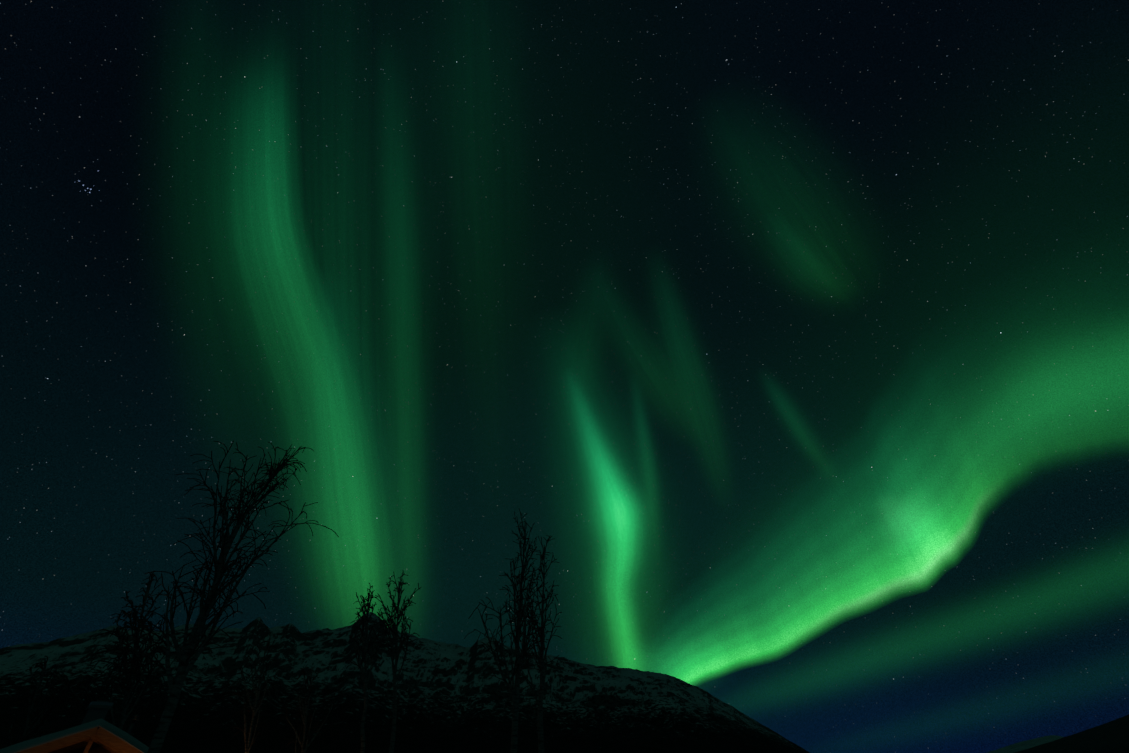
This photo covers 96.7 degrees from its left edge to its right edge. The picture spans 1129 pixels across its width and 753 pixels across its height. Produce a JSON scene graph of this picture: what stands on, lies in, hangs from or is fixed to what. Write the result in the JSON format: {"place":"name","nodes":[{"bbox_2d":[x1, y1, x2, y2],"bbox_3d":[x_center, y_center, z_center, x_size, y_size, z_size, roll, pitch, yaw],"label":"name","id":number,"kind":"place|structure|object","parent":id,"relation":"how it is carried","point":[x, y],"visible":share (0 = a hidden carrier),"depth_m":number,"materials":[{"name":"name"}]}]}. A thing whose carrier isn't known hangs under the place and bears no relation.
{"place":"outdoors","nodes":[
{"label":"outdoors","id":0,"kind":"place"},
{"bbox_2d":[0,612,809,752],"bbox_3d":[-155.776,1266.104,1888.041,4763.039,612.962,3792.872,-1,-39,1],"label":"mountain terrain","id":1,"kind":"structure","parent":0,"point":[451,698],"depth_m":997.78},
{"bbox_2d":[0,0,1128,752],"label":"sky","id":2,"kind":"structure","parent":0,"point":[797,331],"materials":[{"name":"green"}]},
{"bbox_2d":[987,735,1062,752],"bbox_3d":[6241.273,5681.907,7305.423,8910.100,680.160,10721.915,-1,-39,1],"label":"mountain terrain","id":3,"kind":"structure","parent":0,"point":[1020,746],"depth_m":6633.15,"materials":[{"name":"black"}]},
{"bbox_2d":[1014,714,1128,752],"bbox_3d":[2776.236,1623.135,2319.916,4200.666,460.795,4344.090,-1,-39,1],"label":"mountain terrain","id":4,"kind":"structure","parent":0,"point":[1111,736],"depth_m":1884.49,"materials":[{"name":"black"}]},
{"bbox_3d":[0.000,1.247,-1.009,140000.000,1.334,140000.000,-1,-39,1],"label":"snowy ground","id":5,"kind":"structure","parent":0,"visible":0},
{"bbox_2d":[0,700,148,752],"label":"house","id":6,"kind":"structure","parent":5,"relation":"on","point":[94,732],"depth_m":18.44,"materials":[{"name":"brown wood"}]},
{"bbox_2d":[28,572,171,729],"bbox_3d":[-22.989,16.161,25.543,5.100,11.911,4.666,-1,-39,1],"label":"birch tree","id":7,"kind":"object","parent":5,"relation":"on","point":[135,665],"visible":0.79,"depth_m":25.92,"materials":[{"name":"black plant"}]},
{"bbox_2d":[122,440,338,752],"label":"birch tree","id":8,"kind":"object","parent":5,"relation":"on","point":[199,629],"visible":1,"depth_m":9.00,"materials":[{"name":"black plant"}]},
{"bbox_2d":[229,637,278,752],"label":"birch tree","id":9,"kind":"object","parent":5,"relation":"on","point":[255,707],"visible":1,"depth_m":20.69,"materials":[{"name":"black plant"}]},
{"bbox_2d":[284,667,337,752],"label":"birch tree","id":10,"kind":"object","parent":5,"relation":"on","point":[305,712],"visible":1,"depth_m":22.11,"materials":[{"name":"black plant"}]},
{"bbox_2d":[348,583,386,752],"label":"birch tree","id":11,"kind":"object","parent":5,"relation":"on","point":[366,643],"visible":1,"depth_m":25.73,"materials":[{"name":"black plant"}]},
{"bbox_2d":[370,571,420,752],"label":"birch tree","id":12,"kind":"object","parent":5,"relation":"on","point":[392,628],"visible":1,"depth_m":27.15,"materials":[{"name":"black plant"}]},
{"bbox_2d":[464,509,552,752],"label":"birch tree","id":13,"kind":"object","parent":5,"relation":"on","point":[520,612],"visible":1,"depth_m":15.59,"materials":[{"name":"black plant"}]},
{"bbox_2d":[509,535,561,752],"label":"birch tree","id":14,"kind":"object","parent":5,"relation":"on","point":[541,662],"visible":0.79,"depth_m":16.83,"materials":[{"name":"black plant"}]}
]}

